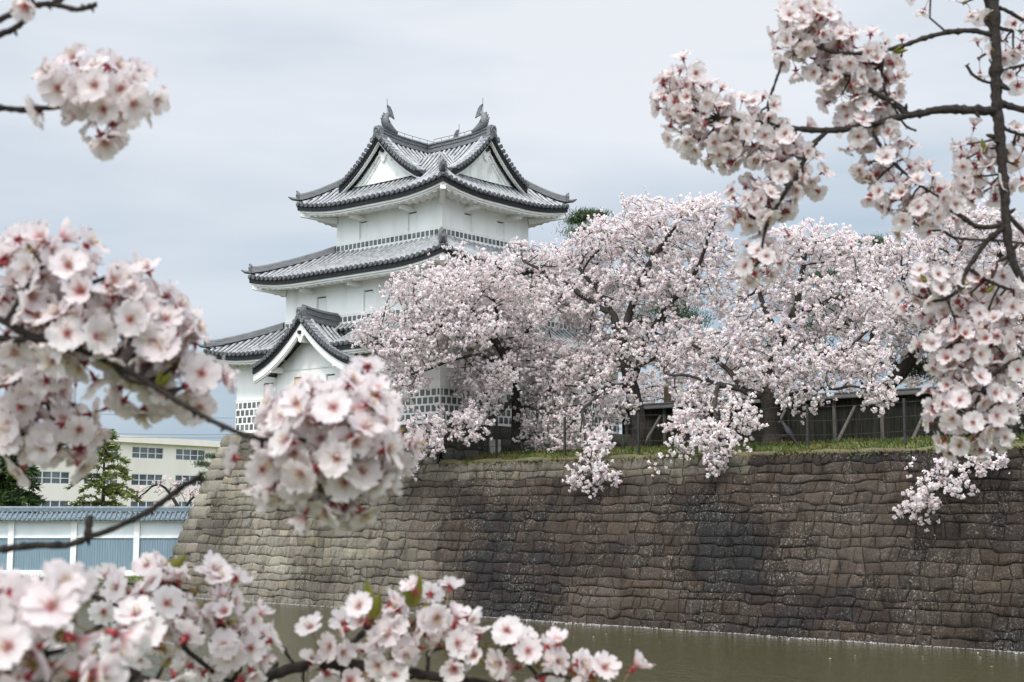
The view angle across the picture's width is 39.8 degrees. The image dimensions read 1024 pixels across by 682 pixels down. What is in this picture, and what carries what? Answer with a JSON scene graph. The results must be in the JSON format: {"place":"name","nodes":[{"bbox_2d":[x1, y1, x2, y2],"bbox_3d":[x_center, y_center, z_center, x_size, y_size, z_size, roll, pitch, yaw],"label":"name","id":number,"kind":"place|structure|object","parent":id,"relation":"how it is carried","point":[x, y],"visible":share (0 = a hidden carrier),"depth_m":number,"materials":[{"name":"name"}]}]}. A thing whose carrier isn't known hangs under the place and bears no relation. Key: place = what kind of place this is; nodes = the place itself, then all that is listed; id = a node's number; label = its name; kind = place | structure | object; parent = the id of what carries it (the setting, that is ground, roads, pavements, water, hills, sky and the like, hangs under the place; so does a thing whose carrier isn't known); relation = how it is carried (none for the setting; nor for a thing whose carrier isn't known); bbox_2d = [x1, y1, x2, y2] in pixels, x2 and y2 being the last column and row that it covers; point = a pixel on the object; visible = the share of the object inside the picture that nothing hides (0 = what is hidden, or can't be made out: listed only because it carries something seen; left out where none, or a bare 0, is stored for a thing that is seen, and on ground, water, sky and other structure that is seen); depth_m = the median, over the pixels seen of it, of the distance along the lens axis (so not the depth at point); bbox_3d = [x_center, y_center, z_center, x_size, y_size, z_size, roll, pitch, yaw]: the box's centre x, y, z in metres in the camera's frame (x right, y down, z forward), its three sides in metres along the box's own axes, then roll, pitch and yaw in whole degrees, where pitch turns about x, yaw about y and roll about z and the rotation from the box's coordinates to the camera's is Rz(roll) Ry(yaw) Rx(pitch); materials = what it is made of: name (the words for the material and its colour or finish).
{"place":"outdoors","nodes":[
{"label":"outdoors","id":0,"kind":"place"},
{"bbox_2d":[0,0,96,37],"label":"cherry bough","id":1,"kind":"object","parent":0,"point":[21,12],"visible":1,"depth_m":1.43,"materials":[{"name":"brown plant"}]},
{"bbox_2d":[0,362,125,487],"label":"cherry bough","id":2,"kind":"object","parent":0,"point":[36,441],"visible":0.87,"depth_m":1.48,"materials":[{"name":"pink plant"}]},
{"bbox_2d":[0,558,151,681],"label":"cherry bough","id":3,"kind":"object","parent":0,"point":[46,605],"visible":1,"depth_m":0.97,"materials":[{"name":"pink plant"}]},
{"bbox_2d":[0,43,170,161],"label":"cherry bough","id":4,"kind":"object","parent":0,"point":[90,90],"visible":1,"depth_m":1.43,"materials":[{"name":"pink plant"}]},
{"bbox_2d":[29,573,143,583],"bbox_3d":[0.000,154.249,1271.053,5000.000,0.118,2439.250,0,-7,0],"label":"ground","id":5,"kind":"structure","parent":0,"point":[136,580],"depth_m":62.46,"materials":[{"name":"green plant"}]},
{"bbox_2d":[0,431,46,512],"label":"dark conifer","id":6,"kind":"object","parent":5,"relation":"on","point":[10,495],"visible":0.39,"depth_m":82.77,"materials":[{"name":"green plant"}]},
{"bbox_2d":[0,506,192,577],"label":"boundary wall","id":7,"kind":"structure","parent":5,"relation":"on","point":[128,544],"depth_m":65.81,"materials":[{"name":"paint"}]},
{"bbox_2d":[63,429,144,505],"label":"cedar tree","id":8,"kind":"object","parent":5,"relation":"on","point":[112,490],"visible":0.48,"depth_m":89.20,"materials":[{"name":"green plant"}]},
{"bbox_2d":[85,583,134,601],"bbox_3d":[-42.922,11.209,62.404,54.156,1.270,5.501,0,-7,0],"label":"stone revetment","id":9,"kind":"object","parent":5,"relation":"on","point":[128,586],"visible":0.03,"depth_m":59.99,"materials":[{"name":"grey stone"}]},
{"bbox_2d":[15,435,220,512],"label":"school building","id":10,"kind":"structure","parent":5,"relation":"on","point":[155,460],"depth_m":168.29,"materials":[{"name":"beige paint"}]},
{"bbox_2d":[33,471,69,483],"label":"window","id":11,"kind":"structure","parent":10,"relation":"in","point":[46,477],"depth_m":156.71,"materials":[{"name":"grey glass"}]},
{"bbox_2d":[39,500,68,512],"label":"window","id":12,"kind":"structure","parent":10,"relation":"in","point":[49,502],"depth_m":156.75,"materials":[{"name":"grey glass"}]},
{"bbox_2d":[84,472,117,484],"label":"window","id":13,"kind":"structure","parent":10,"relation":"in","point":[85,482],"depth_m":162.44,"materials":[{"name":"grey glass"}]},
{"bbox_2d":[96,446,118,456],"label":"window","id":14,"kind":"structure","parent":10,"relation":"in","point":[115,454],"depth_m":164.27,"materials":[{"name":"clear glass"}]},
{"bbox_2d":[131,501,158,512],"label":"window","id":15,"kind":"structure","parent":10,"relation":"in","point":[147,503],"depth_m":168.00,"materials":[{"name":"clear glass"}]},
{"bbox_2d":[131,474,162,485],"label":"window","id":16,"kind":"structure","parent":10,"relation":"in","point":[139,479],"depth_m":168.50,"materials":[{"name":"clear glass"}]},
{"bbox_2d":[132,446,163,458],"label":"window","id":17,"kind":"structure","parent":10,"relation":"in","point":[137,452],"depth_m":168.95,"materials":[{"name":"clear glass"}]},
{"bbox_2d":[179,501,193,505],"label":"window","id":18,"kind":"structure","parent":10,"relation":"in","point":[182,503],"depth_m":173.72,"materials":[{"name":"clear glass"}]},
{"bbox_2d":[175,475,200,486],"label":"window","id":19,"kind":"structure","parent":10,"relation":"in","point":[179,478],"depth_m":174.27,"materials":[{"name":"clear glass"}]},
{"bbox_2d":[176,449,204,460],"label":"window","id":20,"kind":"structure","parent":10,"relation":"in","point":[181,454],"depth_m":175.08,"materials":[{"name":"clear glass"}]},
{"bbox_2d":[133,475,201,505],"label":"cherry tree","id":21,"kind":"object","parent":5,"relation":"on","point":[175,503],"visible":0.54,"depth_m":73.58,"materials":[{"name":"pink plant"}]},
{"bbox_2d":[168,422,1023,651],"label":"stone wall","id":22,"kind":"structure","parent":5,"relation":"on","point":[824,546],"depth_m":47.26,"materials":[{"name":"grey stone"}]},
{"bbox_2d":[197,104,655,433],"bbox_3d":[-3.982,-3.044,66.839,15.830,15.025,15.005,-6,-9,40],"label":"castle turret","id":23,"kind":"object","parent":22,"relation":"on","point":[392,200],"visible":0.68,"depth_m":62.84,"materials":[{"name":"white paint"}]},
{"bbox_2d":[263,383,273,404],"bbox_3d":[-11.037,2.434,64.322,0.790,1.050,0.205,-6,-9,40],"label":"window","id":24,"kind":"structure","parent":23,"relation":"in","point":[272,384],"depth_m":64.35,"materials":[{"name":"white paint"}]},
{"bbox_2d":[316,296,326,310],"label":"window","id":25,"kind":"structure","parent":23,"relation":"in","point":[321,303],"depth_m":63.92,"materials":[{"name":"white paint"}]},
{"bbox_2d":[325,374,335,380],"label":"window","id":26,"kind":"structure","parent":23,"relation":"in","point":[330,377],"depth_m":61.03,"materials":[{"name":"white paint"}]},
{"bbox_2d":[357,220,367,241],"bbox_3d":[-6.719,-4.988,64.272,0.660,0.920,0.205,-6,-9,40],"label":"window","id":27,"kind":"structure","parent":23,"relation":"in","point":[363,226],"depth_m":64.33,"materials":[{"name":"white paint"}]},
{"bbox_2d":[362,289,373,311],"bbox_3d":[-6.244,-1.757,61.890,0.760,0.960,0.205,-6,-9,40],"label":"window","id":28,"kind":"structure","parent":23,"relation":"in","point":[368,296],"depth_m":61.96,"materials":[{"name":"white paint"}]},
{"bbox_2d":[406,211,417,232],"bbox_3d":[-4.347,-5.228,62.260,0.700,0.920,0.205,-6,-9,40],"label":"window","id":29,"kind":"structure","parent":23,"relation":"in","point":[411,217],"depth_m":62.32,"materials":[{"name":"white paint"}]},
{"bbox_2d":[406,284,417,305],"bbox_3d":[-4.210,-1.962,60.164,0.710,0.960,0.205,-6,-9,40],"label":"window","id":30,"kind":"structure","parent":23,"relation":"in","point":[408,289],"depth_m":60.28,"materials":[{"name":"white paint"}]},
{"bbox_2d":[464,212,473,233],"bbox_3d":[-1.984,-5.192,62.386,0.205,0.880,0.660,-6,-9,40],"label":"window","id":31,"kind":"structure","parent":23,"relation":"in","point":[468,219],"depth_m":62.49,"materials":[{"name":"white paint"}]},
{"bbox_2d":[478,288,486,307],"bbox_3d":[-1.336,-1.868,60.936,0.160,0.956,0.710,-6,-9,40],"label":"window","id":32,"kind":"structure","parent":23,"relation":"in","point":[483,303],"depth_m":61.10,"materials":[{"name":"white paint"}]},
{"bbox_2d":[497,222,505,240],"bbox_3d":[-0.555,-4.995,64.047,0.205,0.840,0.660,-6,-9,40],"label":"window","id":33,"kind":"structure","parent":23,"relation":"in","point":[500,226],"depth_m":64.14,"materials":[{"name":"white paint"}]},
{"bbox_2d":[0,471,203,552],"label":"cherry bough","id":34,"kind":"object","parent":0,"point":[88,536],"visible":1,"depth_m":1.44,"materials":[{"name":"brown plant"}]},
{"bbox_2d":[31,595,205,681],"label":"cherry bough","id":35,"kind":"object","parent":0,"point":[130,609],"visible":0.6,"depth_m":1.31,"materials":[{"name":"pink plant"}]},
{"bbox_2d":[106,414,225,437],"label":"power line","id":36,"kind":"object","parent":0,"point":[154,434],"visible":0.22,"depth_m":120.10,"materials":[{"name":"metal"}]},
{"bbox_2d":[84,549,284,681],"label":"cherry bough","id":37,"kind":"object","parent":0,"point":[250,638],"visible":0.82,"depth_m":1.64,"materials":[{"name":"pink plant"}]},
{"bbox_2d":[190,452,214,482],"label":"pine","id":38,"kind":"object","parent":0,"point":[203,463],"visible":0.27,"depth_m":107.39,"materials":[{"name":"green plant"}]},
{"bbox_2d":[0,217,423,535],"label":"cherry bough","id":39,"kind":"object","parent":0,"point":[322,447],"visible":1,"depth_m":1.39,"materials":[{"name":"pink plant"}]},
{"bbox_2d":[263,573,654,681],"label":"cherry bough","id":40,"kind":"object","parent":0,"point":[435,622],"visible":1,"depth_m":1.73,"materials":[{"name":"pink plant"}]},
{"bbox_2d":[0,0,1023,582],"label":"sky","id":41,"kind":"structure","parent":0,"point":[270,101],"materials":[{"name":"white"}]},
{"bbox_2d":[30,598,1023,681],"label":"water","id":42,"kind":"structure","parent":0,"point":[673,655],"depth_m":37.89,"materials":[{"name":"green liquid"}]},
{"bbox_2d":[195,598,1023,666],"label":"floating petals","id":43,"kind":"object","parent":42,"relation":"on","point":[697,631],"visible":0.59,"depth_m":44.42,"materials":[{"name":"plant"}]},
{"bbox_2d":[438,432,1023,467],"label":"castle ground","id":44,"kind":"structure","parent":0,"point":[756,449],"depth_m":48.68,"materials":[{"name":"green plant"}]},
{"bbox_2d":[349,241,587,481],"bbox_3d":[-1.866,0.783,56.337,9.855,9.849,8.012,0,-7,0],"label":"cherry tree","id":45,"kind":"object","parent":44,"relation":"on","point":[475,328],"visible":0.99,"depth_m":55.87,"materials":[{"name":"pink plant"}]},
{"bbox_2d":[489,440,500,453],"bbox_3d":[-0.695,4.424,58.147,0.360,0.720,0.300,-6,-9,40],"label":"stone marker","id":46,"kind":"object","parent":44,"relation":"on","point":[492,443],"visible":0.43,"depth_m":58.07,"materials":[{"name":"stone"}]},
{"bbox_2d":[562,431,607,450],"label":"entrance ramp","id":47,"kind":"structure","parent":44,"relation":"on","point":[576,447],"depth_m":61.04,"materials":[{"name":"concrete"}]},
{"bbox_2d":[542,206,631,327],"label":"pine tree","id":48,"kind":"object","parent":44,"relation":"on","point":[575,220],"visible":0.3,"depth_m":74.38,"materials":[{"name":"green plant"}]},
{"bbox_2d":[495,186,739,498],"bbox_3d":[4.234,-0.003,56.106,7.538,12.549,12.520,2,-7,-15],"label":"cherry tree","id":49,"kind":"object","parent":44,"relation":"on","point":[618,346],"visible":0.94,"depth_m":54.95,"materials":[{"name":"pink plant"}]},
{"bbox_2d":[607,245,717,401],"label":"pine tree","id":50,"kind":"object","parent":44,"relation":"on","point":[667,395],"visible":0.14,"depth_m":68.23,"materials":[{"name":"green plant"}]},
{"bbox_2d":[619,350,796,428],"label":"cherry tree","id":51,"kind":"object","parent":44,"relation":"on","point":[651,384],"visible":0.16,"depth_m":78.06,"materials":[{"name":"pink plant"}]},
{"bbox_2d":[439,443,1023,463],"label":"turf edge","id":52,"kind":"object","parent":44,"relation":"on","point":[623,457],"visible":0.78,"depth_m":47.54,"materials":[{"name":"plant"}]},
{"bbox_2d":[481,398,1018,457],"bbox_3d":[12.768,2.605,44.789,36.800,1.652,0.082,-6,-9,40],"label":"fence","id":53,"kind":"object","parent":44,"relation":"on","point":[904,416],"visible":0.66,"depth_m":49.48,"materials":[{"name":"metal"}]},
{"bbox_2d":[637,216,902,477],"bbox_3d":[9.055,0.089,50.454,8.916,9.718,8.486,0,-7,0],"label":"cherry tree","id":54,"kind":"object","parent":44,"relation":"on","point":[689,420],"visible":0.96,"depth_m":49.89,"materials":[{"name":"pink plant"}]},
{"bbox_2d":[778,435,798,445],"bbox_3d":[9.441,3.457,48.096,0.893,0.531,0.095,-6,-9,41],"label":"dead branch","id":55,"kind":"object","parent":44,"relation":"on","point":[795,441],"visible":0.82,"depth_m":47.98,"materials":[{"name":"grey wood"}]},
{"bbox_2d":[778,420,794,442],"bbox_3d":[9.350,3.096,48.175,0.289,0.792,0.639,16,-17,-67],"label":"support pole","id":56,"kind":"object","parent":55,"relation":"on","point":[787,429],"visible":0.98,"depth_m":48.09,"materials":[{"name":"metal"}]},
{"bbox_2d":[619,382,1023,447],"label":"board fence","id":57,"kind":"object","parent":44,"relation":"on","point":[845,413],"visible":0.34,"depth_m":59.30,"materials":[{"name":"wood"}]},
{"bbox_2d":[748,232,915,390],"bbox_3d":[14.139,0.616,64.641,5.328,10.488,9.888,4,-8,-29],"label":"pine tree","id":58,"kind":"object","parent":44,"relation":"on","point":[831,272],"visible":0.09,"depth_m":63.53,"materials":[{"name":"green plant"}]},
{"bbox_2d":[836,197,1023,388],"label":"cherry tree","id":59,"kind":"object","parent":44,"relation":"on","point":[922,250],"visible":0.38,"depth_m":58.59,"materials":[{"name":"pink plant"}]},
{"bbox_2d":[900,354,971,387],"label":"cherry tree","id":60,"kind":"object","parent":44,"relation":"on","point":[912,383],"visible":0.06,"depth_m":67.01,"materials":[{"name":"pink plant"}]},
{"bbox_2d":[890,293,1022,384],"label":"pine tree","id":61,"kind":"object","parent":44,"relation":"on","point":[919,369],"visible":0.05,"depth_m":60.81,"materials":[{"name":"green plant"}]},
{"bbox_2d":[892,269,1023,535],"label":"cherry tree","id":62,"kind":"object","parent":44,"relation":"on","point":[936,484],"visible":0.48,"depth_m":41.33,"materials":[{"name":"pink plant"}]},
{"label":"near bank","id":63,"kind":"structure","parent":0,"visible":0},
{"bbox_2d":[648,0,1023,462],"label":"cherry tree","id":64,"kind":"object","parent":63,"relation":"on","point":[993,359],"visible":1,"depth_m":2.56,"materials":[{"name":"pink plant"}]}
]}

